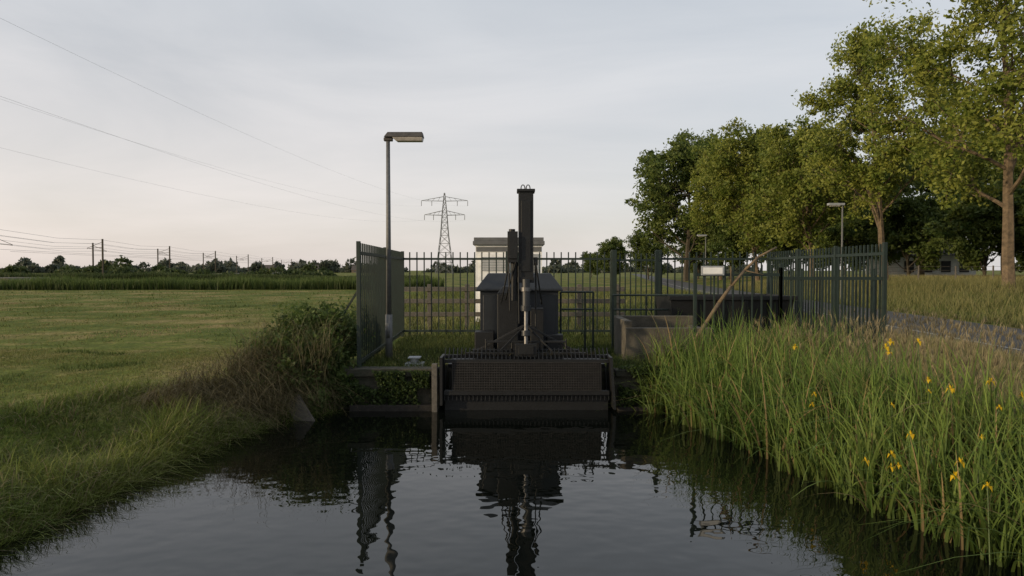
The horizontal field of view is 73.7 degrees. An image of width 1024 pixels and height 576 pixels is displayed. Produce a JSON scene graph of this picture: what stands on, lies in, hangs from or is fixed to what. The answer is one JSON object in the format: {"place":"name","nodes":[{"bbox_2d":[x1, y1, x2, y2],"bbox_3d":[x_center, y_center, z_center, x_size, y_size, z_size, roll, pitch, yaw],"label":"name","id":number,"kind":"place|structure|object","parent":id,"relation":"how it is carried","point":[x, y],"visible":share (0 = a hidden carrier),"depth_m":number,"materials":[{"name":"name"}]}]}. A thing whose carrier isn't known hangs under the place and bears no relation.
{"place":"outdoors","nodes":[
{"label":"outdoors","id":0,"kind":"place"},
{"bbox_2d":[0,401,1022,575],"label":"water","id":1,"kind":"structure","parent":0,"point":[442,491],"depth_m":5.98,"materials":[{"name":"black liquid"}]},
{"bbox_2d":[0,271,1023,564],"bbox_3d":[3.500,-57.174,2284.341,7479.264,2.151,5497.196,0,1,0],"label":"ground","id":2,"kind":"structure","parent":0,"point":[102,341],"depth_m":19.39,"materials":[{"name":"green plant"}]},
{"bbox_2d":[0,272,277,280],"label":"railway embankment","id":3,"kind":"structure","parent":2,"relation":"on","point":[7,278],"depth_m":107.16,"materials":[{"name":"green plant"}]},
{"bbox_2d":[0,229,342,273],"bbox_3d":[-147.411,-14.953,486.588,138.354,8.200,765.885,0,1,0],"label":"railway catenary","id":4,"kind":"object","parent":3,"relation":"on","point":[157,253],"visible":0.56,"depth_m":171.18,"materials":[{"name":"black metal"}]},
{"bbox_2d":[0,255,337,275],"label":"field hedge","id":5,"kind":"object","parent":2,"relation":"on","point":[307,269],"visible":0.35,"depth_m":157.35,"materials":[{"name":"green plant"}]},
{"bbox_2d":[0,367,341,566],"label":"bank grass","id":6,"kind":"structure","parent":2,"relation":"on","point":[54,487],"depth_m":7.37,"materials":[{"name":"green plant"}]},
{"bbox_2d":[0,271,429,279],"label":"reed strip","id":7,"kind":"object","parent":2,"relation":"on","point":[108,276],"visible":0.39,"depth_m":112.67,"materials":[{"name":"green plant"}]},
{"bbox_2d":[0,273,444,289],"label":"reed strip","id":8,"kind":"object","parent":2,"relation":"on","point":[155,283],"visible":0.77,"depth_m":56.19,"materials":[{"name":"green plant"}]},
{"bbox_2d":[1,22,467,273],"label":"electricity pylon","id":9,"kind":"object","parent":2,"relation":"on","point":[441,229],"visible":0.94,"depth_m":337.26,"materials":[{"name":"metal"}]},
{"bbox_2d":[103,339,370,442],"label":"dry grass","id":10,"kind":"structure","parent":2,"relation":"on","point":[206,387],"depth_m":9.32,"materials":[{"name":"plant"}]},
{"bbox_2d":[207,304,366,387],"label":"dry stalks","id":11,"kind":"object","parent":2,"relation":"on","point":[295,347],"visible":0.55,"depth_m":10.07,"materials":[{"name":"plant"}]},
{"bbox_2d":[225,296,374,413],"bbox_3d":[-3.345,0.999,11.015,2.082,1.764,3.108,0,1,0],"label":"bramble bush","id":12,"kind":"object","parent":2,"relation":"on","point":[325,311],"visible":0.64,"depth_m":10.33,"materials":[{"name":"green plant"}]},
{"bbox_2d":[286,395,314,420],"bbox_3d":[-2.980,1.801,9.670,0.538,0.558,0.133,1,2,31],"label":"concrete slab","id":13,"kind":"object","parent":2,"relation":"on","point":[304,418],"visible":0.43,"depth_m":9.67,"materials":[{"name":"grey concrete"}]},
{"bbox_2d":[351,265,361,272],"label":"distant house","id":14,"kind":"structure","parent":2,"relation":"on","point":[353,268],"depth_m":472.92,"materials":[{"name":"brick"}]},
{"bbox_2d":[338,241,402,366],"bbox_3d":[-2.651,0.216,13.335,0.623,2.020,5.610,0,1,0],"label":"metal fence","id":15,"kind":"object","parent":2,"relation":"on","point":[374,277],"visible":0.67,"depth_m":12.07,"materials":[{"name":"metal"}]},
{"bbox_2d":[0,255,760,272],"bbox_3d":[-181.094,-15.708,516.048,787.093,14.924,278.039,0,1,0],"label":"distant tree line","id":16,"kind":"object","parent":2,"relation":"on","point":[221,267],"visible":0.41,"depth_m":427.65,"materials":[{"name":"green plant"}]},
{"bbox_2d":[346,355,439,367],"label":"quay grass","id":17,"kind":"structure","parent":2,"relation":"on","point":[383,362],"depth_m":11.14,"materials":[{"name":"green plant"}]},
{"bbox_2d":[384,132,423,360],"bbox_3d":[-1.876,-0.707,11.886,0.688,3.980,0.192,0,1,0],"label":"street lamp","id":18,"kind":"object","parent":2,"relation":"on","point":[389,137],"visible":0.97,"depth_m":11.85,"materials":[{"name":"grey metal"}]},
{"bbox_2d":[405,356,424,365],"bbox_3d":[-1.600,1.205,11.260,0.300,0.150,0.250,0,1,0],"label":"mooring bollard","id":19,"kind":"object","parent":2,"relation":"on","point":[413,358],"visible":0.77,"depth_m":11.17,"materials":[{"name":"grey metal"}]},
{"bbox_2d":[432,363,437,411],"bbox_3d":[-1.160,1.896,10.262,0.080,1.520,0.100,0,1,0],"label":"guide post","id":20,"kind":"object","parent":2,"relation":"on","point":[434,387],"visible":0.45,"depth_m":10.20,"materials":[{"name":"grey wood"}]},
{"bbox_2d":[338,364,653,408],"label":"wall","id":21,"kind":"structure","parent":2,"relation":"on","point":[424,395],"depth_m":10.45,"materials":[{"name":"concrete"}]},
{"bbox_2d":[332,370,430,407],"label":"wall plants","id":22,"kind":"object","parent":21,"relation":"attached to","point":[389,381],"depth_m":10.30,"materials":[{"name":"green plant"}]},
{"bbox_2d":[349,403,646,410],"bbox_3d":[-0.175,1.858,10.356,4.550,0.190,0.170,0,1,0],"label":"waling timber","id":23,"kind":"object","parent":21,"relation":"attached to","point":[400,407],"visible":0.34,"depth_m":10.27,"materials":[{"name":"wood"}]},
{"bbox_2d":[336,366,659,376],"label":"capping beam","id":24,"kind":"structure","parent":21,"relation":"on","point":[362,371],"depth_m":10.38,"materials":[{"name":"concrete"}]},
{"bbox_2d":[617,364,671,407],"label":"wall plants","id":25,"kind":"object","parent":21,"relation":"attached to","point":[633,371],"depth_m":10.29,"materials":[{"name":"green plant"}]},
{"bbox_2d":[401,251,611,336],"bbox_3d":[-0.115,0.144,16.109,5.000,2.020,0.070,0,1,0],"label":"metal fence","id":26,"kind":"object","parent":2,"relation":"on","point":[503,259],"visible":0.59,"depth_m":16.09,"materials":[{"name":"metal"}]},
{"bbox_2d":[476,245,541,321],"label":"walls","id":27,"kind":"structure","parent":2,"relation":"on","point":[477,271],"depth_m":20.98,"materials":[{"name":"white paint"}]},
{"bbox_2d":[479,254,505,311],"bbox_3d":[-0.560,-0.032,20.970,0.880,2.020,0.068,0,1,0],"label":"door","id":28,"kind":"structure","parent":27,"relation":"attached to","point":[485,269],"depth_m":20.96,"materials":[{"name":"white paint"}]},
{"bbox_2d":[476,247,540,272],"bbox_3d":[-0.100,-0.142,20.977,2.000,2.240,0.048,0,1,0],"label":"louvre panel","id":29,"kind":"object","parent":27,"relation":"attached to","point":[501,249],"visible":0.06,"depth_m":20.96,"materials":[{"name":"grey metal"}]},
{"bbox_2d":[473,237,544,245],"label":"roof","id":30,"kind":"structure","parent":27,"relation":"on","point":[498,241],"depth_m":20.87,"materials":[{"name":"grey concrete"}]},
{"bbox_2d":[404,284,624,329],"bbox_3d":[-0.150,0.524,18.260,6.300,1.250,0.160,0,1,0],"label":"wooden fence","id":31,"kind":"object","parent":2,"relation":"on","point":[477,314],"visible":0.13,"depth_m":18.18,"materials":[{"name":"grey wood"}]},
{"bbox_2d":[440,184,615,409],"bbox_3d":[0.235,0.450,11.488,2.630,4.162,2.745,0,1,0],"label":"trash rake machine","id":32,"kind":"object","parent":2,"relation":"on","point":[519,342],"visible":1,"depth_m":10.41,"materials":[{"name":"metal"}]},
{"bbox_2d":[560,291,593,351],"bbox_3d":[1.200,0.650,12.621,0.640,1.188,0.040,0,1,0],"label":"handrail","id":33,"kind":"object","parent":2,"relation":"on","point":[584,308],"visible":0.8,"depth_m":12.60,"materials":[{"name":"black metal"}]},
{"bbox_2d":[579,251,599,277],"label":"tree","id":34,"kind":"object","parent":2,"relation":"on","point":[586,264],"visible":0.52,"depth_m":149.00,"materials":[{"name":"green plant"}]},
{"bbox_2d":[371,331,813,362],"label":"yard grass","id":35,"kind":"structure","parent":2,"relation":"on","point":[411,346],"depth_m":13.91,"materials":[{"name":"green plant"}]},
{"bbox_2d":[588,236,633,274],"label":"shrub","id":36,"kind":"object","parent":2,"relation":"on","point":[613,243],"visible":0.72,"depth_m":133.43,"materials":[{"name":"green plant"}]},
{"bbox_2d":[611,250,661,333],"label":"metal gate","id":37,"kind":"structure","parent":2,"relation":"on","point":[614,273],"depth_m":16.07,"materials":[{"name":"metal"}]},
{"bbox_2d":[268,287,1023,336],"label":"rough grass","id":38,"kind":"structure","parent":2,"relation":"on","point":[470,327],"depth_m":25.57,"materials":[{"name":"green plant"}]},
{"bbox_2d":[621,229,670,278],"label":"shrub","id":39,"kind":"object","parent":2,"relation":"on","point":[637,246],"visible":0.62,"depth_m":118.74,"materials":[{"name":"green plant"}]},
{"bbox_2d":[611,294,692,349],"bbox_3d":[2.714,0.675,13.222,1.572,1.108,0.044,0,1,0],"label":"handrail","id":40,"kind":"object","parent":2,"relation":"on","point":[613,310],"visible":0.56,"depth_m":13.20,"materials":[{"name":"black metal"}]},
{"bbox_2d":[654,250,660,315],"bbox_3d":[3.250,0.182,15.210,0.083,1.990,1.732,0,2,14],"label":"fence post","id":41,"kind":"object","parent":2,"relation":"on","point":[657,272],"depth_m":14.37,"materials":[{"name":"metal"}]},
{"bbox_2d":[614,316,712,363],"bbox_3d":[2.625,0.919,12.053,1.450,0.780,1.350,0,1,0],"label":"concrete trough","id":42,"kind":"object","parent":2,"relation":"on","point":[628,330],"visible":0.41,"depth_m":11.43,"materials":[{"name":"grey concrete"}]},
{"bbox_2d":[624,128,733,280],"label":"oak tree","id":43,"kind":"object","parent":2,"relation":"on","point":[666,194],"visible":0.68,"depth_m":98.71,"materials":[{"name":"green plant"}]},
{"bbox_2d":[666,226,717,278],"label":"shrub","id":44,"kind":"object","parent":2,"relation":"on","point":[693,255],"visible":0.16,"depth_m":108.50,"materials":[{"name":"green plant"}]},
{"bbox_2d":[684,146,740,279],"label":"ash tree","id":45,"kind":"object","parent":2,"relation":"on","point":[706,213],"visible":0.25,"depth_m":88.94,"materials":[{"name":"green plant"}]},
{"bbox_2d":[662,252,769,293],"bbox_3d":[4.775,0.144,16.109,2.620,2.020,0.070,0,1,0],"label":"metal fence","id":46,"kind":"object","parent":2,"relation":"on","point":[739,259],"visible":0.39,"depth_m":16.08,"materials":[{"name":"metal"}]},
{"bbox_2d":[655,294,797,344],"bbox_3d":[4.175,0.649,13.594,2.430,1.040,1.454,0,1,0],"label":"waste skip","id":47,"kind":"object","parent":2,"relation":"on","point":[674,305],"visible":0.44,"depth_m":12.94,"materials":[{"name":"black metal"}]},
{"bbox_2d":[703,218,751,278],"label":"shrub","id":48,"kind":"object","parent":2,"relation":"on","point":[719,243],"visible":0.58,"depth_m":86.17,"materials":[{"name":"green plant"}]},
{"bbox_2d":[694,247,776,338],"bbox_3d":[3.568,0.088,10.886,1.356,1.502,0.169,0,1,0],"label":"leaning branch","id":49,"kind":"object","parent":2,"relation":"on","point":[723,296],"visible":0.95,"depth_m":10.88,"materials":[{"name":"brown wood"}]},
{"bbox_2d":[693,264,782,349],"bbox_3d":[3.650,0.445,11.040,1.452,1.680,0.052,0,1,-2],"label":"metal fence","id":50,"kind":"object","parent":2,"relation":"on","point":[733,274],"visible":0.56,"depth_m":11.02,"materials":[{"name":"metal"}]},
{"bbox_2d":[701,266,723,274],"bbox_3d":[3.215,-0.278,10.934,0.370,0.150,0.026,0,1,0],"label":"notice sign","id":51,"kind":"object","parent":50,"relation":"attached to","point":[712,270],"visible":1,"depth_m":10.92,"materials":[{"name":"white metal"}]},
{"bbox_2d":[715,183,773,264],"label":"oak tree","id":52,"kind":"object","parent":2,"relation":"on","point":[759,261],"visible":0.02,"depth_m":84.96,"materials":[{"name":"green plant"}]},
{"bbox_2d":[691,117,809,279],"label":"ash tree","id":53,"kind":"object","parent":2,"relation":"on","point":[720,162],"visible":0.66,"depth_m":70.43,"materials":[{"name":"green plant"}]},
{"bbox_2d":[756,213,818,276],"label":"shrub","id":54,"kind":"object","parent":2,"relation":"on","point":[782,249],"visible":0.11,"depth_m":75.31,"materials":[{"name":"green plant"}]},
{"bbox_2d":[745,113,865,268],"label":"ash tree","id":55,"kind":"object","parent":2,"relation":"on","point":[787,177],"visible":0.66,"depth_m":57.80,"materials":[{"name":"green plant"}]},
{"bbox_2d":[604,299,1023,575],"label":"iris","id":56,"kind":"object","parent":2,"relation":"on","point":[710,395],"depth_m":6.65,"materials":[{"name":"green plant"}]},
{"bbox_2d":[768,242,887,355],"bbox_3d":[6.025,0.210,13.560,0.060,2.020,5.161,0,1,1],"label":"metal fence","id":57,"kind":"object","parent":2,"relation":"on","point":[775,259],"visible":0.51,"depth_m":12.67,"materials":[{"name":"metal"}]},
{"bbox_2d":[778,268,882,358],"bbox_3d":[5.175,0.475,11.041,1.702,1.620,0.051,0,1,2],"label":"metal fence","id":58,"kind":"object","parent":2,"relation":"on","point":[832,278],"visible":0.56,"depth_m":11.02,"materials":[{"name":"metal"}]},
{"bbox_2d":[827,203,844,297],"bbox_3d":[16.565,-1.837,34.964,0.830,5.000,0.240,0,1,0],"label":"street lamp","id":59,"kind":"object","parent":2,"relation":"on","point":[835,204],"visible":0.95,"depth_m":34.89,"materials":[{"name":"grey metal"}]},
{"bbox_2d":[804,206,873,273],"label":"shrub","id":60,"kind":"object","parent":2,"relation":"on","point":[852,237],"visible":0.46,"depth_m":66.32,"materials":[{"name":"green plant"}]},
{"bbox_2d":[802,196,876,271],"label":"shrub","id":61,"kind":"object","parent":2,"relation":"on","point":[866,227],"visible":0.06,"depth_m":71.63,"materials":[{"name":"green plant"}]},
{"bbox_2d":[684,315,1023,467],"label":"tall grass","id":62,"kind":"structure","parent":2,"relation":"on","point":[941,368],"depth_m":9.09,"materials":[{"name":"green plant"}]},
{"bbox_2d":[791,7,972,280],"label":"ash tree","id":63,"kind":"object","parent":2,"relation":"on","point":[873,188],"visible":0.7,"depth_m":44.11,"materials":[{"name":"green plant"}]},
{"bbox_2d":[856,186,953,274],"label":"shrub","id":64,"kind":"object","parent":2,"relation":"on","point":[912,222],"visible":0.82,"depth_m":60.83,"materials":[{"name":"green plant"}]},
{"bbox_2d":[865,243,975,276],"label":"farmhouse","id":65,"kind":"object","parent":2,"relation":"on","point":[950,262],"visible":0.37,"depth_m":77.97,"materials":[{"name":"white paint"}]},
{"bbox_2d":[904,261,968,271],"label":"windows","id":66,"kind":"structure","parent":65,"relation":"in","point":[943,263],"depth_m":77.92,"materials":[{"name":"glass"}]},
{"bbox_2d":[873,124,992,275],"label":"oak tree","id":67,"kind":"object","parent":2,"relation":"on","point":[913,188],"visible":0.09,"depth_m":65.92,"materials":[{"name":"green plant"}]},
{"bbox_2d":[844,0,1023,286],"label":"ash tree","id":68,"kind":"object","parent":2,"relation":"on","point":[1005,87],"visible":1,"depth_m":31.70,"materials":[{"name":"green plant"}]},
{"bbox_2d":[850,266,1023,282],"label":"wire fence","id":69,"kind":"object","parent":2,"relation":"on","point":[955,275],"visible":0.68,"depth_m":43.20,"materials":[{"name":"grey metal"}]},
{"bbox_2d":[921,174,1023,276],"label":"shrub","id":70,"kind":"object","parent":2,"relation":"on","point":[977,225],"visible":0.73,"depth_m":53.62,"materials":[{"name":"green plant"}]},
{"bbox_2d":[946,114,1017,274],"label":"oak tree","id":71,"kind":"object","parent":2,"relation":"on","point":[980,177],"visible":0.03,"depth_m":72.13,"materials":[{"name":"green plant"}]},
{"bbox_2d":[972,133,1023,188],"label":"oak tree","id":72,"kind":"object","parent":2,"relation":"on","point":[996,155],"visible":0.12,"depth_m":61.45,"materials":[{"name":"green plant"}]},
{"bbox_2d":[996,28,1023,216],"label":"ash tree","id":73,"kind":"object","parent":2,"relation":"on","point":[1021,163],"visible":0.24,"depth_m":37.41,"materials":[{"name":"green plant"}]},
{"bbox_2d":[1014,193,1023,272],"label":"shrub","id":74,"kind":"object","parent":2,"relation":"on","point":[1020,256],"visible":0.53,"depth_m":52.69,"materials":[{"name":"green plant"}]},
{"bbox_2d":[1016,209,1023,217],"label":"shrub","id":75,"kind":"object","parent":2,"relation":"on","point":[1019,213],"visible":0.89,"depth_m":48.20,"materials":[{"name":"green plant"}]},
{"bbox_2d":[0,0,1023,270],"label":"sky","id":76,"kind":"structure","parent":0,"point":[562,99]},
{"bbox_2d":[612,353,685,373],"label":"quay grass","id":77,"kind":"structure","parent":0,"point":[617,362],"depth_m":10.87,"materials":[{"name":"green plant"}]},
{"bbox_2d":[632,274,1023,356],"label":"road","id":78,"kind":"structure","parent":0,"point":[707,289],"depth_m":19.89,"materials":[{"name":"grey asphalt"}]},
{"bbox_2d":[697,235,706,287],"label":"street lamp","id":79,"kind":"object","parent":78,"relation":"on","point":[705,250],"visible":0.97,"depth_m":59.89,"materials":[{"name":"grey metal"}]},
{"bbox_2d":[671,284,1019,349],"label":"road marking","id":80,"kind":"object","parent":78,"relation":"on","point":[913,330],"visible":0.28,"depth_m":15.70,"materials":[{"name":"paint"}]},
{"bbox_2d":[719,273,1023,327],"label":"verge grass","id":81,"kind":"structure","parent":0,"point":[974,283],"depth_m":31.63,"materials":[{"name":"green plant"}]},
{"bbox_2d":[746,305,1023,414],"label":"seeding grass","id":82,"kind":"structure","parent":0,"point":[978,335],"depth_m":9.28,"materials":[{"name":"green plant"}]}
]}

